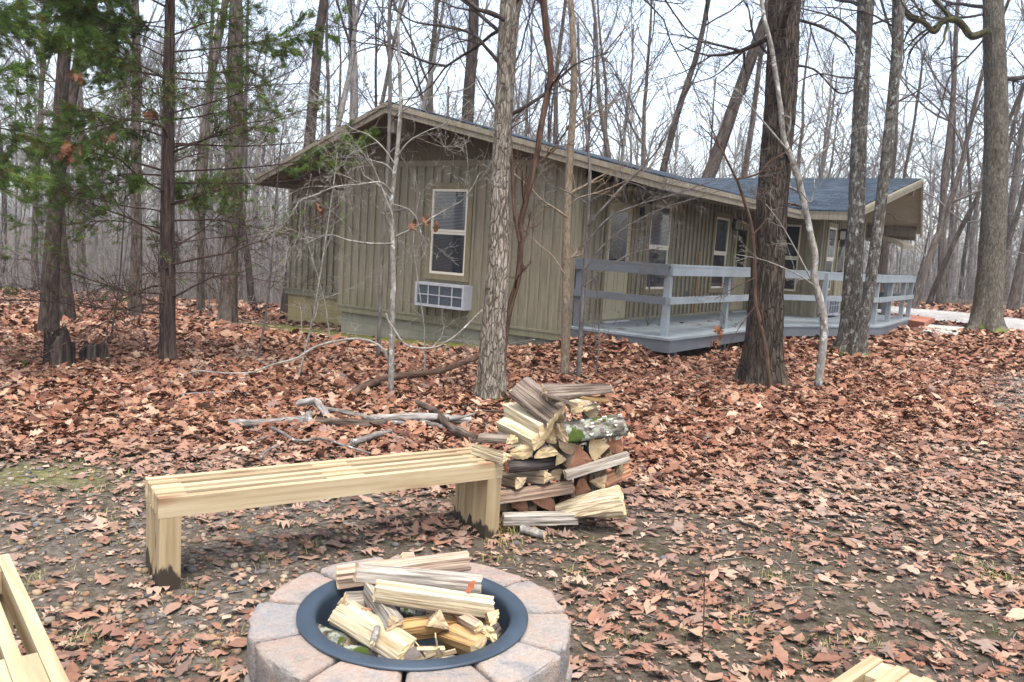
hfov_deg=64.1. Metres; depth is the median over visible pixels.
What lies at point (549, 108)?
woodland tree
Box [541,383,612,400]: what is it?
bark slab
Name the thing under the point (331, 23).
woodland sapling
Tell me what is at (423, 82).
woodland tree
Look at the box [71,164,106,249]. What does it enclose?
woodland tree
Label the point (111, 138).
leaf clump
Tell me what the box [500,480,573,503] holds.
split log
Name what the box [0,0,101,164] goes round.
woodland tree
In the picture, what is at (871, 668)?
bench
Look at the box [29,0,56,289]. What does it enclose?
woodland tree
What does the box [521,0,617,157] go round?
bare tree
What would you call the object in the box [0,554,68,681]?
bench
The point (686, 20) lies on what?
sky
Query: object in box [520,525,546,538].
round log
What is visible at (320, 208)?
leaf clump
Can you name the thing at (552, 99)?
woodland tree
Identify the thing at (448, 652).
kindling
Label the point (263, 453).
fallen branch
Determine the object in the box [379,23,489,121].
woodland tree
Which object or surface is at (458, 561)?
split log
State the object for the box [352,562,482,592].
split log
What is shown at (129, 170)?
woodland tree
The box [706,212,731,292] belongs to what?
window
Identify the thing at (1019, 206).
woodland tree
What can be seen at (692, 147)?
woodland tree
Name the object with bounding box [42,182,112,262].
woodland sapling
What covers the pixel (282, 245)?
woodland sapling
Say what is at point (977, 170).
woodland sapling
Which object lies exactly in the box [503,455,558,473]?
round log
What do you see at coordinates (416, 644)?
kindling
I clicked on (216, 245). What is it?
woodland tree
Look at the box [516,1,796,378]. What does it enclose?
forked sapling
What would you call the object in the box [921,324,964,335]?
concrete pad
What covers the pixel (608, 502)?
split log
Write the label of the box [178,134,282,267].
woodland sapling
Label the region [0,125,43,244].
woodland sapling
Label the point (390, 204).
lichen sapling
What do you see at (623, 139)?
woodland tree
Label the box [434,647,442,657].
kindling
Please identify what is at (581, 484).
split log
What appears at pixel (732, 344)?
leaf drift
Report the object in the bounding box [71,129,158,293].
woodland tree
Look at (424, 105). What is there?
bare tree
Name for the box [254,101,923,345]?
cabin
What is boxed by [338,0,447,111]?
woodland tree
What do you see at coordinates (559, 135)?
woodland tree
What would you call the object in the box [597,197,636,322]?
door
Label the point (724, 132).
bare tree
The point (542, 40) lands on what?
woodland tree
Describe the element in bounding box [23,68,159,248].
woodland tree
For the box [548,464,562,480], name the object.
split log
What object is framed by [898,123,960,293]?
woodland sapling
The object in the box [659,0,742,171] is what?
bare tree
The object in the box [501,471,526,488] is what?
split log
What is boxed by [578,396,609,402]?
bark slab
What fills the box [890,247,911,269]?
woodland sapling
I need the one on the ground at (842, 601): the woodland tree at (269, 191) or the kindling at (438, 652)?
the woodland tree at (269, 191)
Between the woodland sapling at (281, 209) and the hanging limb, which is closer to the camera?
the hanging limb
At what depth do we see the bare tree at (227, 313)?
17.29 m
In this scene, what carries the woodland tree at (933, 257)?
on the ground at (842, 601)
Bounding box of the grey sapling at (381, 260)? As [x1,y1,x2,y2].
[376,0,421,356]
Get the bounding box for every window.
[424,183,474,281]
[642,197,674,294]
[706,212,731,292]
[784,220,805,294]
[821,222,838,294]
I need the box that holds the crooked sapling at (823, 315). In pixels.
[667,0,899,386]
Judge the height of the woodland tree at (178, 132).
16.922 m
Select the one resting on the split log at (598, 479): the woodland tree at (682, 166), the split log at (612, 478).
the split log at (612, 478)
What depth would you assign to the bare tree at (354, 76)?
28.86 m
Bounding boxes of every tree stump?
[42,325,75,369]
[79,341,108,364]
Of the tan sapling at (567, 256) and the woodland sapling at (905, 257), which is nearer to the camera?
the tan sapling at (567, 256)
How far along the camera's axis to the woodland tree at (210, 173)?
67.39 m
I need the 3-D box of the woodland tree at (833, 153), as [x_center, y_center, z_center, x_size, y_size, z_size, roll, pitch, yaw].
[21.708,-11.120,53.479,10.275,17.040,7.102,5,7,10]
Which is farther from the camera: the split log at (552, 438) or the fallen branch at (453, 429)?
the fallen branch at (453, 429)
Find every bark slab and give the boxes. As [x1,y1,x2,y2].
[508,376,566,427]
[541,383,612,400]
[541,392,578,406]
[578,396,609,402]
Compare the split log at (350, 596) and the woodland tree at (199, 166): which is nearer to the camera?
the split log at (350, 596)
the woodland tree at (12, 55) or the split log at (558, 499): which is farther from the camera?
the woodland tree at (12, 55)
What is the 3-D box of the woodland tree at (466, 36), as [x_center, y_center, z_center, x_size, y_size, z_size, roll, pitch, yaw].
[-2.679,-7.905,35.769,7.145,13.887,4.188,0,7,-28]
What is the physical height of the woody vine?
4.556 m
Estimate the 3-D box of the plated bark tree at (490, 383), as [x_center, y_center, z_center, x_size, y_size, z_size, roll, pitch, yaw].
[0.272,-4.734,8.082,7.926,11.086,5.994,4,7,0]
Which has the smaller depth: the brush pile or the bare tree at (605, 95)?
the brush pile
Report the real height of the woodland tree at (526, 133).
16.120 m
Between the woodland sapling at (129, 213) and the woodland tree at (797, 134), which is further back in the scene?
the woodland tree at (797, 134)
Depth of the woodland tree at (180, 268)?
52.57 m
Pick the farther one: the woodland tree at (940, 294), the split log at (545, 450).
the woodland tree at (940, 294)
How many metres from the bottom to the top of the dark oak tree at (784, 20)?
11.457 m
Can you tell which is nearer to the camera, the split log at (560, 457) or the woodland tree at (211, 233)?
the split log at (560, 457)
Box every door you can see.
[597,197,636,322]
[728,221,750,312]
[831,228,845,315]
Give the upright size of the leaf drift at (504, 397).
0.217 m
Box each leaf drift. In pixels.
[467,392,509,406]
[558,331,665,359]
[717,342,807,350]
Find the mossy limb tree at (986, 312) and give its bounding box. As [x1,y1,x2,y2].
[874,0,1023,332]
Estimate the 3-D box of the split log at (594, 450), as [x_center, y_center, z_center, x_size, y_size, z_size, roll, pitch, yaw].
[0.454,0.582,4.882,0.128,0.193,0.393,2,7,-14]
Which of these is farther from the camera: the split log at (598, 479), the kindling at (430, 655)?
the split log at (598, 479)
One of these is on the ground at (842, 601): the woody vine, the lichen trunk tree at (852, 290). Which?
the lichen trunk tree at (852, 290)
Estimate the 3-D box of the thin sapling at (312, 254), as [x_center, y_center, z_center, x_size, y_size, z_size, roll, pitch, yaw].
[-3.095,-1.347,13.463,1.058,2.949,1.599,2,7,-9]
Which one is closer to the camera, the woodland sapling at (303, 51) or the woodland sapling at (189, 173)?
the woodland sapling at (303, 51)
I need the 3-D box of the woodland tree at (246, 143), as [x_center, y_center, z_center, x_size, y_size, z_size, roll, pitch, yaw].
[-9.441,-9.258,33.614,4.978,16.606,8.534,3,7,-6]
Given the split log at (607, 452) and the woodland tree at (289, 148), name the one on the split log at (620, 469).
the split log at (607, 452)
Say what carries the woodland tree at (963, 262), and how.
on the ground at (842, 601)
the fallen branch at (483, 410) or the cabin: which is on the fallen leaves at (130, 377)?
the fallen branch at (483, 410)
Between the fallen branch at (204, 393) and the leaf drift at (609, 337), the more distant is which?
the leaf drift at (609, 337)
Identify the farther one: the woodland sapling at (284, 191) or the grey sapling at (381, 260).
the woodland sapling at (284, 191)
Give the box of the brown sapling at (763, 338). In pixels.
[661,83,842,389]
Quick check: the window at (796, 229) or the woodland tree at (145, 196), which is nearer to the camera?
the window at (796, 229)
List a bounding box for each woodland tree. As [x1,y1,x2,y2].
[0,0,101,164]
[0,0,156,288]
[0,1,50,110]
[0,24,87,287]
[0,37,31,86]
[0,56,54,268]
[0,83,25,161]
[1,2,186,292]
[3,99,49,151]
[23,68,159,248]
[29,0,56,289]
[36,10,200,260]
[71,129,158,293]
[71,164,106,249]
[85,77,161,172]
[101,127,193,286]
[111,1,211,298]
[115,0,291,297]
[116,9,201,295]
[119,30,216,297]
[128,0,260,297]
[141,62,225,252]
[152,20,291,265]
[158,0,256,303]
[176,77,251,284]
[178,22,302,301]
[185,0,335,301]
[193,21,307,299]
[194,0,227,300]
[197,35,308,217]
[211,132,280,252]
[237,0,346,299]
[247,68,293,193]
[248,108,302,289]
[249,101,305,207]
[252,0,429,133]
[266,0,382,118]
[296,0,495,111]
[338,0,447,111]
[373,0,523,131]
[379,0,496,104]
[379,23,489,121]
[407,57,452,107]
[418,0,546,134]
[468,0,581,136]
[474,50,547,134]
[482,45,546,136]
[488,14,623,141]
[512,92,526,134]
[516,0,592,69]
[516,10,640,139]
[532,78,614,152]
[534,0,696,160]
[539,0,674,151]
[544,119,584,147]
[658,150,698,177]
[661,21,766,163]
[666,109,720,177]
[697,141,741,176]
[699,2,853,177]
[715,106,762,170]
[724,0,853,151]
[727,1,854,177]
[733,71,816,177]
[760,96,812,177]
[763,2,890,177]
[796,80,923,177]
[797,47,922,177]
[833,0,959,303]
[843,69,957,272]
[868,0,981,177]
[881,0,1022,298]
[896,40,1022,294]
[904,82,976,296]
[905,0,1023,297]
[906,119,980,294]
[911,0,1022,298]
[917,0,1023,150]
[927,0,1023,301]
[963,74,1023,210]
[1006,0,1023,255]
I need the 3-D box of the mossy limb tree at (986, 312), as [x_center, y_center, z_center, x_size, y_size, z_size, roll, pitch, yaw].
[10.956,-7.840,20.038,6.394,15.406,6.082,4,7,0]
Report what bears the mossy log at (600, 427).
on the split log at (594, 450)
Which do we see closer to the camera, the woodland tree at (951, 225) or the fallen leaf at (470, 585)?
the fallen leaf at (470, 585)
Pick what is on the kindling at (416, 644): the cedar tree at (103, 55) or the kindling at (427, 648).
the kindling at (427, 648)
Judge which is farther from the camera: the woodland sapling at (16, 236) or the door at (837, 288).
the woodland sapling at (16, 236)
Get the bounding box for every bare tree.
[36,14,72,333]
[59,4,97,321]
[104,0,143,316]
[196,0,229,309]
[217,0,243,323]
[280,0,328,313]
[282,0,481,129]
[336,0,357,121]
[412,0,540,109]
[436,0,692,152]
[461,0,478,122]
[496,0,567,143]
[518,0,633,156]
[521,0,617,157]
[535,0,680,164]
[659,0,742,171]
[701,3,767,177]
[741,0,767,176]
[813,72,1023,306]
[877,0,899,308]
[903,0,1023,308]
[972,6,1023,309]
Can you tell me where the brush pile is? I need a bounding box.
[510,337,538,343]
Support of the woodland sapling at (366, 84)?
on the ground at (842, 601)
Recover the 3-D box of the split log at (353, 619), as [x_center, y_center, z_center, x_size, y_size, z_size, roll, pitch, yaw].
[-0.464,0.944,2.673,0.368,0.085,0.092,9,9,41]
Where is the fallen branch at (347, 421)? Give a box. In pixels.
[315,417,385,428]
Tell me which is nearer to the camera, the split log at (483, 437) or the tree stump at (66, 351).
the split log at (483, 437)
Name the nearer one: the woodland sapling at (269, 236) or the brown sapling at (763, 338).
the brown sapling at (763, 338)
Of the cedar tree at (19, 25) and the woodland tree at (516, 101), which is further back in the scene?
the woodland tree at (516, 101)
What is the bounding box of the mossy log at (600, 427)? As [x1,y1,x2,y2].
[554,414,627,445]
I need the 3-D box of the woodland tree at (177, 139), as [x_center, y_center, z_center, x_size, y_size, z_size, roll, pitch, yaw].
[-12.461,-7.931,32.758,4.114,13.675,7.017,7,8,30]
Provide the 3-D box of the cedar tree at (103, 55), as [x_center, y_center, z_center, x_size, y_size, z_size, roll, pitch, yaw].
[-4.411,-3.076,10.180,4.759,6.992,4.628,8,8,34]
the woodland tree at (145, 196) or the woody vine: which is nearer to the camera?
the woody vine
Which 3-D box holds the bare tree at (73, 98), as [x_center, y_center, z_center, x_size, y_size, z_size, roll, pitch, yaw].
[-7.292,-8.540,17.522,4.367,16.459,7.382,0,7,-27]
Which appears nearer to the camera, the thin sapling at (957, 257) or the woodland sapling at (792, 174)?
the thin sapling at (957, 257)
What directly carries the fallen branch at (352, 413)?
on the fallen leaves at (130, 377)
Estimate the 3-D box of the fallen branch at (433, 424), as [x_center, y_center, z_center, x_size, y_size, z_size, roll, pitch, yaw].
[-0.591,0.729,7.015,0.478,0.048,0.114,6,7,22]
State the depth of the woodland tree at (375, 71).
34.61 m
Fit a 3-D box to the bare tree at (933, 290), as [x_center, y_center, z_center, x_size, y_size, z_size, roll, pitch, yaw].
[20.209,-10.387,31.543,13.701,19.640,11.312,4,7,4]
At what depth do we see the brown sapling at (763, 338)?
9.79 m
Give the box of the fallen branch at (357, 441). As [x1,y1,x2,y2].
[349,429,392,446]
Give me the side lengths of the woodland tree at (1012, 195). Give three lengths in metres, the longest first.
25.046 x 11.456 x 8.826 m
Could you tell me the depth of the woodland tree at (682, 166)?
67.88 m
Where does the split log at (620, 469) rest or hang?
on the split log at (612, 478)
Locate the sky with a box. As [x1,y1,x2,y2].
[0,0,1023,276]
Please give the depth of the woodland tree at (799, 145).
41.47 m
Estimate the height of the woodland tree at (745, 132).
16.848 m
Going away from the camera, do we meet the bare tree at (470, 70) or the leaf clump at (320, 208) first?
the leaf clump at (320, 208)
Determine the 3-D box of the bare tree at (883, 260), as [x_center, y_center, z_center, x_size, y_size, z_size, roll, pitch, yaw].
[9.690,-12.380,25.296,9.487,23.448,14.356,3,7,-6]
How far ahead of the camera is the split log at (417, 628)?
2.69 m
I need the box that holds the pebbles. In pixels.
[0,437,1022,681]
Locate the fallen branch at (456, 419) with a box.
[370,412,474,423]
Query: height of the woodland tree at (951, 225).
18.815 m
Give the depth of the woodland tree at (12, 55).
44.68 m
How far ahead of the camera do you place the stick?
2.58 m
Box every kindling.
[411,651,436,659]
[414,641,425,657]
[417,646,444,650]
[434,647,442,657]
[441,649,455,656]
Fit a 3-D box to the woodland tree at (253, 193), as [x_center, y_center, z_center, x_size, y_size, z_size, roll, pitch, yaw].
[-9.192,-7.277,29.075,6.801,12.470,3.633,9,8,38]
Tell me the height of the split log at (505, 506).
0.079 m
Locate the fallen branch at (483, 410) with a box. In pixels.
[462,405,503,412]
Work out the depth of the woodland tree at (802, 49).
52.79 m
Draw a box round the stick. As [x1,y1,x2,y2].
[369,624,380,646]
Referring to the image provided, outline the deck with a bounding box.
[570,258,916,358]
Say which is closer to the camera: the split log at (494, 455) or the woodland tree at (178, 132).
the split log at (494, 455)
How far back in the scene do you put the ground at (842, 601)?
4.24 m
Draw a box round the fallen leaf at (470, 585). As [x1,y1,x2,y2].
[465,580,474,593]
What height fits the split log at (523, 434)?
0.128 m
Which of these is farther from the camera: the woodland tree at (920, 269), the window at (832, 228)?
the woodland tree at (920, 269)
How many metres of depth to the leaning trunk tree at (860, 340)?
13.91 m
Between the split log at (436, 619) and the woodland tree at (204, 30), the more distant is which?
the woodland tree at (204, 30)
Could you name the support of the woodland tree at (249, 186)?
on the ground at (842, 601)
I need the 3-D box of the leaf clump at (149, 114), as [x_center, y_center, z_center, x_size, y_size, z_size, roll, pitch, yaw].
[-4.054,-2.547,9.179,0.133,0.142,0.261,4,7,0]
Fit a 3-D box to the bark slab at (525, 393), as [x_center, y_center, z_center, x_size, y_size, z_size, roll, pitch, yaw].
[0.146,0.352,4.753,0.130,0.245,0.387,-3,9,-42]
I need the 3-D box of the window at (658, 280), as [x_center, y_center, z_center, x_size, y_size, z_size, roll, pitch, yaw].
[2.788,-1.785,15.598,0.050,1.800,1.100,8,8,35]
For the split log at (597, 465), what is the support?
on the split log at (612, 478)
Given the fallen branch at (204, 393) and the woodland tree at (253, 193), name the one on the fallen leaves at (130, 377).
the fallen branch at (204, 393)
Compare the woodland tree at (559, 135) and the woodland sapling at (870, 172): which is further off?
the woodland tree at (559, 135)
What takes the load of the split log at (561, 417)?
on the split log at (552, 438)
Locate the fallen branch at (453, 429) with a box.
[415,399,481,444]
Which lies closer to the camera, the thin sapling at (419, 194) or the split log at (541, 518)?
the split log at (541, 518)
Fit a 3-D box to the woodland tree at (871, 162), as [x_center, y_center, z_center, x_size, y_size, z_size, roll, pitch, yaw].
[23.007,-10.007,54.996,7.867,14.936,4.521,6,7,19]
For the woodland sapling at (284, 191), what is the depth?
31.77 m
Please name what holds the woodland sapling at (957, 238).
on the ground at (842, 601)
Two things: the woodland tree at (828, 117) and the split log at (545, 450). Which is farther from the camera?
the woodland tree at (828, 117)
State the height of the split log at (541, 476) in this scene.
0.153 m
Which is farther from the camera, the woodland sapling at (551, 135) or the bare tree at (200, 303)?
the woodland sapling at (551, 135)
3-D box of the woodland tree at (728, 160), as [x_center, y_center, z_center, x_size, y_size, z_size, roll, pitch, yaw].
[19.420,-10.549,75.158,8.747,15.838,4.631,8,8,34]
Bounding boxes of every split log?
[317,623,358,646]
[328,600,416,659]
[335,550,471,588]
[337,591,367,607]
[344,644,378,656]
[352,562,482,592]
[363,582,404,632]
[372,579,494,619]
[398,614,457,640]
[399,552,414,557]
[400,607,429,617]
[426,608,448,628]
[437,623,486,655]
[452,614,483,633]
[471,443,510,463]
[477,432,517,443]
[478,609,498,625]
[479,622,501,642]
[496,417,544,450]
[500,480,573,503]
[500,489,513,512]
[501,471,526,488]
[502,511,577,525]
[504,402,553,440]
[509,443,533,459]
[511,500,527,511]
[515,470,553,483]
[527,500,536,510]
[531,481,554,510]
[532,440,557,457]
[545,424,558,443]
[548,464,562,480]
[554,409,565,423]
[554,494,570,503]
[555,448,566,464]
[555,485,626,517]
[556,439,583,453]
[559,442,592,468]
[560,471,568,495]
[562,451,630,479]
[565,397,582,412]
[571,416,609,460]
[574,475,590,495]
[580,399,598,417]
[583,403,598,411]
[587,481,595,492]
[589,469,606,488]
[601,439,612,457]
[603,463,631,486]
[607,436,622,453]
[611,453,624,474]
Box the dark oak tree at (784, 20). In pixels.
[639,0,968,389]
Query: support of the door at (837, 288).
in the cabin
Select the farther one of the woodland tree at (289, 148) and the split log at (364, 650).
the woodland tree at (289, 148)
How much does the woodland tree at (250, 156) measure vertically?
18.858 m
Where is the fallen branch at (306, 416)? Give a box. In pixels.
[228,410,312,427]
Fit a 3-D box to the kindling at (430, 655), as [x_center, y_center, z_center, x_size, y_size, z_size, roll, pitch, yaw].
[-0.284,1.019,2.635,0.089,0.040,0.016,2,7,-14]
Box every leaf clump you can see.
[56,138,80,166]
[65,70,82,85]
[101,133,116,144]
[141,108,158,119]
[315,202,324,216]
[408,214,439,232]
[709,339,720,348]
[712,324,723,339]
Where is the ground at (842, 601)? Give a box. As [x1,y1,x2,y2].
[0,217,1023,681]
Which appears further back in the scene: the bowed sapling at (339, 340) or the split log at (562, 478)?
the bowed sapling at (339, 340)
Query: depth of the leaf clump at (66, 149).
8.65 m
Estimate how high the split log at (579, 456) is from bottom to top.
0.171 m
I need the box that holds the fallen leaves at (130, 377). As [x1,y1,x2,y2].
[0,287,1023,681]
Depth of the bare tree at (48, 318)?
12.80 m
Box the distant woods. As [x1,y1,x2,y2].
[0,0,1023,302]
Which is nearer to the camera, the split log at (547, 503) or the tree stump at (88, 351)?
the split log at (547, 503)
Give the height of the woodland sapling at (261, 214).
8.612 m
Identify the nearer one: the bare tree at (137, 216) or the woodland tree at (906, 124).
the bare tree at (137, 216)
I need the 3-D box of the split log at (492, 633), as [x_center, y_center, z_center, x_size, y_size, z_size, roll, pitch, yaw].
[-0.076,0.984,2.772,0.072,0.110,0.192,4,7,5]
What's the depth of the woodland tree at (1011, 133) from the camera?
36.36 m
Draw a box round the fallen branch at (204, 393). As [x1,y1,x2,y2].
[179,391,251,395]
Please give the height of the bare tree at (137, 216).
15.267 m
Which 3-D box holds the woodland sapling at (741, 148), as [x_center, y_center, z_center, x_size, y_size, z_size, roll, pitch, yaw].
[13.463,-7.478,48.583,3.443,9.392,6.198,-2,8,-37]
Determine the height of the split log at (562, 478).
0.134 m
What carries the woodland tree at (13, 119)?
on the ground at (842, 601)
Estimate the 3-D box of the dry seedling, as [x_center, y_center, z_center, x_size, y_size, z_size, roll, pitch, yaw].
[0.691,0.977,2.986,0.044,0.377,0.006,4,7,0]
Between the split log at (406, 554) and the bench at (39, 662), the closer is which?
the bench at (39, 662)
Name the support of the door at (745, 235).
in the cabin
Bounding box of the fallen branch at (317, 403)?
[296,397,329,417]
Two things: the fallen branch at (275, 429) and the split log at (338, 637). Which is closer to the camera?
the split log at (338, 637)
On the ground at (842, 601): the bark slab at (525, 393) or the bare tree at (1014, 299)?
the bare tree at (1014, 299)
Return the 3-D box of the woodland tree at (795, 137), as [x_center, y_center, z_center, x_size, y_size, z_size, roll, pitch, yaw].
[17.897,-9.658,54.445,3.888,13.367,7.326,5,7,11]
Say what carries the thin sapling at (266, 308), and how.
on the ground at (842, 601)
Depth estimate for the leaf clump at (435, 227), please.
8.25 m
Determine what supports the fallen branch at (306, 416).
on the fallen leaves at (130, 377)
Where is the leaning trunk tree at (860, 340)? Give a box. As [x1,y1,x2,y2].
[799,0,990,358]
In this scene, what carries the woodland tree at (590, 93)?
on the ground at (842, 601)
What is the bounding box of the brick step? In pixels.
[904,315,934,326]
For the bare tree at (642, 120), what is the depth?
32.83 m
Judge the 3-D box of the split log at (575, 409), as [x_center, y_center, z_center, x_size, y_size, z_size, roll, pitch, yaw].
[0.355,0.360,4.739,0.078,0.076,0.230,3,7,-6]
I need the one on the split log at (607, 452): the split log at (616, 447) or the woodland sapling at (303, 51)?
the split log at (616, 447)
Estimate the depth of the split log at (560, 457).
4.71 m
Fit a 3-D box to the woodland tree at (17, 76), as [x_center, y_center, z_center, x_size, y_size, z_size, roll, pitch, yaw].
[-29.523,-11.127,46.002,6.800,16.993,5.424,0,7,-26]
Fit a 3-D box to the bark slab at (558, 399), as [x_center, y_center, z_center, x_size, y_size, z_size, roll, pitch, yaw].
[0.271,0.327,4.605,0.214,0.060,0.041,5,7,12]
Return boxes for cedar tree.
[0,0,82,212]
[0,0,381,378]
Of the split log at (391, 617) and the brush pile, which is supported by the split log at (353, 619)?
the split log at (391, 617)
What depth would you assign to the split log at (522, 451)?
4.66 m
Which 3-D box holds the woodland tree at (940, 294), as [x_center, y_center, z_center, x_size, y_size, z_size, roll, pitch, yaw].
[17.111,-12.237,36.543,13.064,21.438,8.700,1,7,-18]
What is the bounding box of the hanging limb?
[385,309,482,359]
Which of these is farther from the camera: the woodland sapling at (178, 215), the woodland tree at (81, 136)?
the woodland sapling at (178, 215)
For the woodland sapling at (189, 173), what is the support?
on the ground at (842, 601)
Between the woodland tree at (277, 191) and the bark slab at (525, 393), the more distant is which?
the woodland tree at (277, 191)
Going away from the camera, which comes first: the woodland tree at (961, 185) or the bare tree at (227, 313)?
the bare tree at (227, 313)
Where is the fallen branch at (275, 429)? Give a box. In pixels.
[254,426,370,453]
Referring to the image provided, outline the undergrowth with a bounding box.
[0,146,1023,315]
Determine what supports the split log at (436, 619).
on the split log at (417, 628)
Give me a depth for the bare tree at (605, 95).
31.77 m
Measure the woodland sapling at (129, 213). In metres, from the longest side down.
8.114 x 4.201 x 4.172 m
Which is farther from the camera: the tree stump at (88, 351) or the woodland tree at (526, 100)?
the woodland tree at (526, 100)
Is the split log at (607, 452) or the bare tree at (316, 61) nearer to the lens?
the split log at (607, 452)
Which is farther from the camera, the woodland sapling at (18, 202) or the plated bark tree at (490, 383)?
the woodland sapling at (18, 202)
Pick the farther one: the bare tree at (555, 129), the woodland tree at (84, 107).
the woodland tree at (84, 107)
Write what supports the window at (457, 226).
in the cabin
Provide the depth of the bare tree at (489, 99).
24.52 m
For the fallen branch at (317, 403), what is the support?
on the fallen leaves at (130, 377)
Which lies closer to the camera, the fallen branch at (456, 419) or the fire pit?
the fire pit
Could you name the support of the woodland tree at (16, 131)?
on the ground at (842, 601)
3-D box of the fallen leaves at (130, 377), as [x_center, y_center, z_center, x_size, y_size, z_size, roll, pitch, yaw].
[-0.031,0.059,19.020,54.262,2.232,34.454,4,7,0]
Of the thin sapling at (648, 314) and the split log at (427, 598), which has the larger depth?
the thin sapling at (648, 314)
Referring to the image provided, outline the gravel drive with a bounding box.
[877,306,1023,329]
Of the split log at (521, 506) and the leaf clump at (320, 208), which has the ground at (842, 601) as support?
the split log at (521, 506)
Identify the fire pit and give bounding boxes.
[244,555,572,681]
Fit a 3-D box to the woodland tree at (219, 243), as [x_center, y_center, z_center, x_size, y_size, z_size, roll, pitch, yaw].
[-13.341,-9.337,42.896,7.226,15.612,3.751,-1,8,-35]
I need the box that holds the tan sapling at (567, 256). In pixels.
[483,0,709,375]
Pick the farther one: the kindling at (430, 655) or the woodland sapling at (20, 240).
the woodland sapling at (20, 240)
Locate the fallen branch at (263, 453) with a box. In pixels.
[259,445,278,459]
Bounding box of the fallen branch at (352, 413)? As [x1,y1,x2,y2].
[323,406,417,424]
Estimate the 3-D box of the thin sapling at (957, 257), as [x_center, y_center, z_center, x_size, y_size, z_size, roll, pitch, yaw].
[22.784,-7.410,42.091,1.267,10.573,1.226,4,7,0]
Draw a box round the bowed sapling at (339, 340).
[165,322,388,386]
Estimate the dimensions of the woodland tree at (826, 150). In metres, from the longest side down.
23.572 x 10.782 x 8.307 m
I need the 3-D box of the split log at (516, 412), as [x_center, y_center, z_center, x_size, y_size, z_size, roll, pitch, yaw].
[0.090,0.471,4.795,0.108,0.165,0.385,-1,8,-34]
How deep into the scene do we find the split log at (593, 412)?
4.79 m
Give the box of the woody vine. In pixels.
[489,0,586,362]
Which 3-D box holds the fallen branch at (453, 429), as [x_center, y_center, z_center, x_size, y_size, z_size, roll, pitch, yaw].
[-0.560,0.684,7.011,0.130,0.123,1.304,0,7,-26]
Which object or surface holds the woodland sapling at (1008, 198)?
on the ground at (842, 601)
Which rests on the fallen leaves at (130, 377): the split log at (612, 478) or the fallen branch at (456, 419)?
the fallen branch at (456, 419)
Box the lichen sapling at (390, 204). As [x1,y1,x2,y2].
[249,0,512,391]
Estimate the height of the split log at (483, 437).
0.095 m
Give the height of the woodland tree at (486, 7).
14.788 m
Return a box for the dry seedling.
[699,559,706,657]
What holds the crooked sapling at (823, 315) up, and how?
on the ground at (842, 601)
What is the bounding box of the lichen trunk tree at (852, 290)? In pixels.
[651,0,933,354]
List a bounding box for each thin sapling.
[64,135,202,342]
[228,80,324,357]
[265,106,398,377]
[288,165,357,343]
[381,150,475,369]
[557,182,665,373]
[609,170,686,325]
[953,91,968,299]
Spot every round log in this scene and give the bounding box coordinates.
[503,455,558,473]
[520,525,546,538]
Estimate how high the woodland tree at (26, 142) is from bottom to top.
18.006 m
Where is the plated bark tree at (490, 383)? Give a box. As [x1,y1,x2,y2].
[246,0,863,401]
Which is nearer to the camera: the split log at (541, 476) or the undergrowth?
the split log at (541, 476)
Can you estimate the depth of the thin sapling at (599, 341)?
10.01 m
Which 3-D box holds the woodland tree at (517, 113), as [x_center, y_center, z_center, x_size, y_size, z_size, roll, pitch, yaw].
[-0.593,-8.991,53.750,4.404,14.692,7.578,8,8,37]
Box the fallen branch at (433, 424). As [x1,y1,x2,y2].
[419,419,469,429]
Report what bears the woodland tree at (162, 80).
on the ground at (842, 601)
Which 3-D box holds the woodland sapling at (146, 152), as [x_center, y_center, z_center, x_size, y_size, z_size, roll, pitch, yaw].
[-11.100,-5.010,25.331,5.290,8.019,2.925,5,7,12]
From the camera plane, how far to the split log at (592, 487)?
4.93 m
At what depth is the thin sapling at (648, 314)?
13.97 m
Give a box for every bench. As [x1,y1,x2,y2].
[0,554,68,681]
[145,447,502,591]
[831,655,936,681]
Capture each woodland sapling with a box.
[0,8,97,288]
[0,60,83,285]
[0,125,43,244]
[1,120,50,280]
[7,147,30,256]
[7,216,31,263]
[35,98,130,290]
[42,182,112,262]
[69,207,94,256]
[70,132,189,282]
[71,208,114,274]
[73,23,253,298]
[88,208,117,269]
[89,46,247,259]
[146,174,193,252]
[148,159,217,252]
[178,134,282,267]
[203,22,395,204]
[206,0,407,265]
[213,186,288,299]
[246,155,287,301]
[255,198,286,263]
[262,155,287,267]
[267,212,287,271]
[318,66,447,137]
[542,131,564,144]
[718,137,796,177]
[729,148,822,177]
[847,161,877,177]
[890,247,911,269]
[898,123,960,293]
[906,203,1023,273]
[938,165,1010,307]
[953,166,1023,258]
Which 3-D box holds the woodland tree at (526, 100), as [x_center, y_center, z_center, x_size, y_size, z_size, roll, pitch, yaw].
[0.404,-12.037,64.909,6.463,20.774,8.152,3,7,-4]
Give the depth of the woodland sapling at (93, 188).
27.52 m
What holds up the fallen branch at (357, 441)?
on the fallen leaves at (130, 377)
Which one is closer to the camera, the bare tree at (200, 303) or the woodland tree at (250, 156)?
the bare tree at (200, 303)
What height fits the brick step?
0.150 m
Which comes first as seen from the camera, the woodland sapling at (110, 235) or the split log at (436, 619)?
the split log at (436, 619)
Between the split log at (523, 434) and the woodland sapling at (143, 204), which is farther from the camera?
the woodland sapling at (143, 204)
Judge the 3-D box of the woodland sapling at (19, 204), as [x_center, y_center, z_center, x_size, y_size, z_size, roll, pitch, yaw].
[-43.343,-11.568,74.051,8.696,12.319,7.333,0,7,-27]
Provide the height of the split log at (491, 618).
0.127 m
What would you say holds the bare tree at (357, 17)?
on the ground at (842, 601)
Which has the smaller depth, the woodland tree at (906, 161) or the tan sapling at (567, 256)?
the tan sapling at (567, 256)

